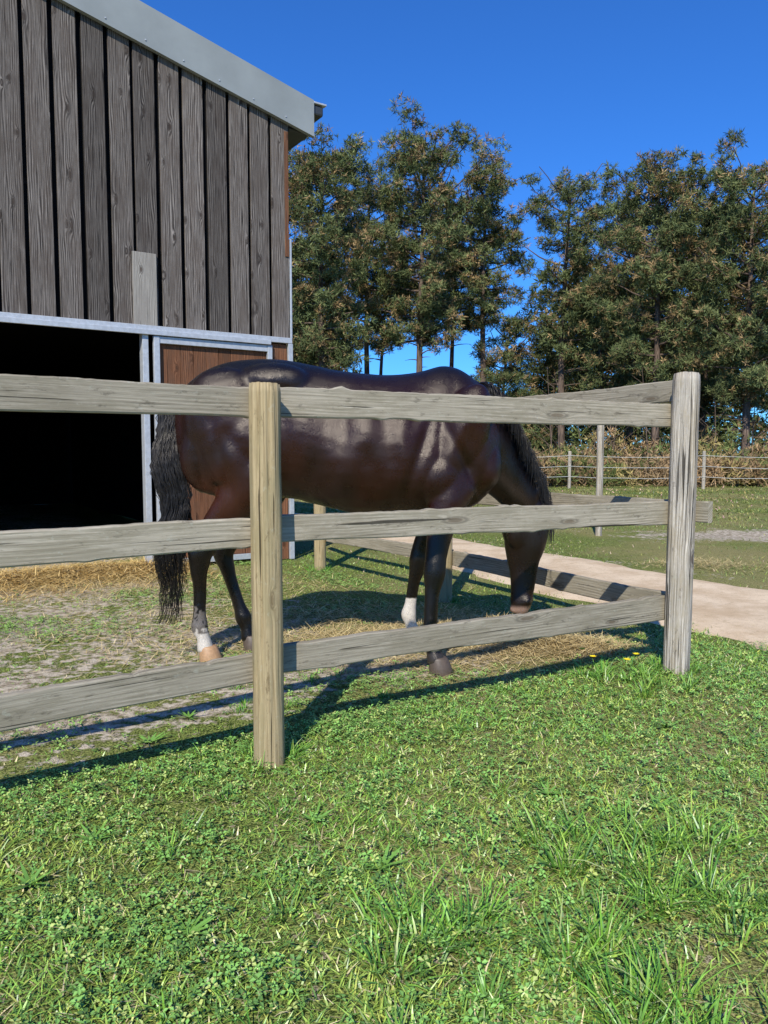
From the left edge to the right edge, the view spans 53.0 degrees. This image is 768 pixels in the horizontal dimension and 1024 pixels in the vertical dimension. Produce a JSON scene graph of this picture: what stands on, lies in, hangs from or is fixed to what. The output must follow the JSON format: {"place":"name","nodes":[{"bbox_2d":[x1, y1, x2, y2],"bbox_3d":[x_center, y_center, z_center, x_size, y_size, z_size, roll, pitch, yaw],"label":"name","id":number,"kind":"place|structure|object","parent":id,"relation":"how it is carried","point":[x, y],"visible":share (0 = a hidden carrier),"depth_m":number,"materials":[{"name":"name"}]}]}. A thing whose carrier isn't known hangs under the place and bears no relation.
{"place":"outdoors","nodes":[
{"label":"outdoors","id":0,"kind":"place"},
{"bbox_2d":[0,479,767,1023],"bbox_3d":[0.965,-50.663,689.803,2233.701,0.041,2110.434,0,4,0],"label":"ground","id":1,"kind":"structure","parent":0,"point":[620,545],"depth_m":3.00,"materials":[{"name":"green plant"}]},
{"bbox_2d":[0,0,326,569],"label":"wooden barn","id":2,"kind":"structure","parent":1,"relation":"on","point":[144,206],"depth_m":7.89,"materials":[{"name":"grey wood"}]},
{"bbox_2d":[288,169,338,364],"bbox_3d":[-5.455,-9.067,37.495,6.038,15.268,6.197,-4,6,-40],"label":"pine tree","id":3,"kind":"object","parent":1,"relation":"on","point":[299,331],"visible":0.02,"depth_m":36.62,"materials":[{"name":"green plant"}]},
{"bbox_2d":[292,235,363,369],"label":"pine tree","id":4,"kind":"object","parent":1,"relation":"on","point":[333,336],"visible":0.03,"depth_m":48.35,"materials":[{"name":"green plant"}]},
{"bbox_2d":[286,120,384,372],"bbox_3d":[-3.284,-9.327,35.423,6.722,16.092,7.456,0,4,0],"label":"pine tree","id":5,"kind":"object","parent":1,"relation":"on","point":[312,337],"visible":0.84,"depth_m":34.57,"materials":[{"name":"green plant"}]},
{"bbox_2d":[0,641,698,937],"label":"dandelions","id":6,"kind":"object","parent":1,"relation":"on","point":[32,880],"visible":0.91,"depth_m":2.38,"materials":[{"name":"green plant"}]},
{"bbox_2d":[0,371,700,768],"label":"wooden fence","id":7,"kind":"object","parent":1,"relation":"on","point":[266,529],"visible":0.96,"depth_m":3.06,"materials":[{"name":"grey wood"}]},
{"bbox_2d":[149,359,555,676],"bbox_3d":[-0.078,-0.005,4.483,2.503,1.751,0.893,-1,4,-10],"label":"horse","id":8,"kind":"object","parent":1,"relation":"on","point":[359,465],"visible":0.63,"depth_m":4.25},
{"bbox_2d":[323,147,418,373],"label":"pine tree","id":9,"kind":"object","parent":1,"relation":"on","point":[365,290],"visible":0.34,"depth_m":42.25,"materials":[{"name":"green plant"}]},
{"bbox_2d":[0,560,767,1023],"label":"clover plants","id":10,"kind":"object","parent":1,"relation":"on","point":[300,734],"visible":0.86,"depth_m":2.45,"materials":[{"name":"green plant"}]},
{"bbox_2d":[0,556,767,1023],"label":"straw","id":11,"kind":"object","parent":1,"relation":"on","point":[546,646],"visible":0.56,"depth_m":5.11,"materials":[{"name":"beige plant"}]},
{"bbox_2d":[352,237,418,374],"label":"pine tree","id":12,"kind":"object","parent":1,"relation":"on","point":[381,360],"visible":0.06,"depth_m":48.84,"materials":[{"name":"green plant"}]},
{"bbox_2d":[390,260,458,367],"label":"pine tree","id":13,"kind":"object","parent":1,"relation":"on","point":[410,308],"visible":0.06,"depth_m":50.18,"materials":[{"name":"green plant"}]},
{"bbox_2d":[351,91,511,371],"bbox_3d":[2.074,-10.362,37.291,7.511,17.879,7.262,0,4,0],"label":"pine tree","id":14,"kind":"object","parent":1,"relation":"on","point":[416,161],"visible":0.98,"depth_m":36.49,"materials":[{"name":"green plant"}]},
{"bbox_2d":[408,195,502,366],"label":"pine tree","id":15,"kind":"object","parent":1,"relation":"on","point":[467,328],"visible":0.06,"depth_m":44.56,"materials":[{"name":"green plant"}]},
{"bbox_2d":[427,147,545,381],"bbox_3d":[4.906,-9.988,40.103,5.812,16.713,6.442,-2,5,-22],"label":"pine tree","id":16,"kind":"object","parent":1,"relation":"on","point":[486,303],"visible":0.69,"depth_m":39.52,"materials":[{"name":"green plant"}]},
{"bbox_2d":[469,292,556,446],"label":"pine tree","id":17,"kind":"object","parent":1,"relation":"on","point":[512,376],"visible":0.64,"depth_m":40.56,"materials":[{"name":"green plant"}]},
{"bbox_2d":[314,380,712,601],"bbox_3d":[0.344,-0.011,6.407,0.302,1.762,5.403,-3,5,-31],"label":"wooden fence","id":18,"kind":"object","parent":1,"relation":"on","point":[653,393],"visible":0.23,"depth_m":5.01,"materials":[{"name":"grey wood"}]},
{"bbox_2d":[295,249,767,459],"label":"distant trees","id":19,"kind":"object","parent":1,"relation":"on","point":[719,422],"visible":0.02,"depth_m":64.40,"materials":[{"name":"green plant"}]},
{"bbox_2d":[514,320,586,455],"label":"pine tree","id":20,"kind":"object","parent":1,"relation":"on","point":[540,353],"visible":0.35,"depth_m":47.05,"materials":[{"name":"green plant"}]},
{"bbox_2d":[500,163,617,453],"bbox_3d":[9.866,-9.680,39.199,6.838,16.233,5.442,-3,5,-36],"label":"pine tree","id":21,"kind":"object","parent":1,"relation":"on","point":[574,234],"visible":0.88,"depth_m":38.80,"materials":[{"name":"green plant"}]},
{"bbox_2d":[542,247,652,445],"bbox_3d":[10.976,-7.627,39.734,6.180,12.061,5.963,-3,5,-31],"label":"pine tree","id":22,"kind":"object","parent":1,"relation":"on","point":[597,360],"visible":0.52,"depth_m":38.74,"materials":[{"name":"green plant"}]},
{"bbox_2d":[573,181,697,448],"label":"pine tree","id":23,"kind":"object","parent":1,"relation":"on","point":[629,430],"visible":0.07,"depth_m":44.99,"materials":[{"name":"green plant"}]},
{"bbox_2d":[530,421,767,486],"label":"shrubs","id":24,"kind":"object","parent":1,"relation":"on","point":[627,469],"visible":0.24,"depth_m":29.53,"materials":[{"name":"brown plant"}]},
{"bbox_2d":[532,361,767,463],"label":"bare saplings","id":25,"kind":"object","parent":1,"relation":"on","point":[646,429],"visible":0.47,"depth_m":34.88,"materials":[{"name":"brown plant"}]},
{"bbox_2d":[541,425,767,535],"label":"rope fence","id":26,"kind":"object","parent":1,"relation":"on","point":[600,467],"visible":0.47,"depth_m":11.36,"materials":[{"name":"grey wood"}]},
{"bbox_2d":[582,145,733,455],"bbox_3d":[12.582,-8.800,35.378,6.678,15.048,7.215,0,4,0],"label":"pine tree","id":27,"kind":"object","parent":1,"relation":"on","point":[680,229],"visible":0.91,"depth_m":34.53,"materials":[{"name":"green plant"}]},
{"bbox_2d":[646,190,758,449],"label":"pine tree","id":28,"kind":"object","parent":1,"relation":"on","point":[706,399],"visible":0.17,"depth_m":42.60,"materials":[{"name":"green plant"}]},
{"bbox_2d":[673,126,767,457],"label":"pine tree","id":29,"kind":"object","parent":1,"relation":"on","point":[748,384],"visible":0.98,"depth_m":32.75,"materials":[{"name":"green plant"}]},
{"bbox_2d":[731,190,767,394],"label":"pine tree","id":30,"kind":"object","parent":1,"relation":"on","point":[754,283],"visible":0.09,"depth_m":37.25,"materials":[{"name":"green plant"}]},
{"bbox_2d":[0,482,767,1023],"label":"grass","id":31,"kind":"structure","parent":0,"point":[636,976],"depth_m":2.20,"materials":[{"name":"green plant"}]},
{"bbox_2d":[140,0,767,453],"label":"sky","id":32,"kind":"structure","parent":0,"point":[578,85],"materials":[{"name":"blue"}]},
{"bbox_2d":[288,512,767,650],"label":"path","id":33,"kind":"structure","parent":0,"point":[737,611],"depth_m":6.67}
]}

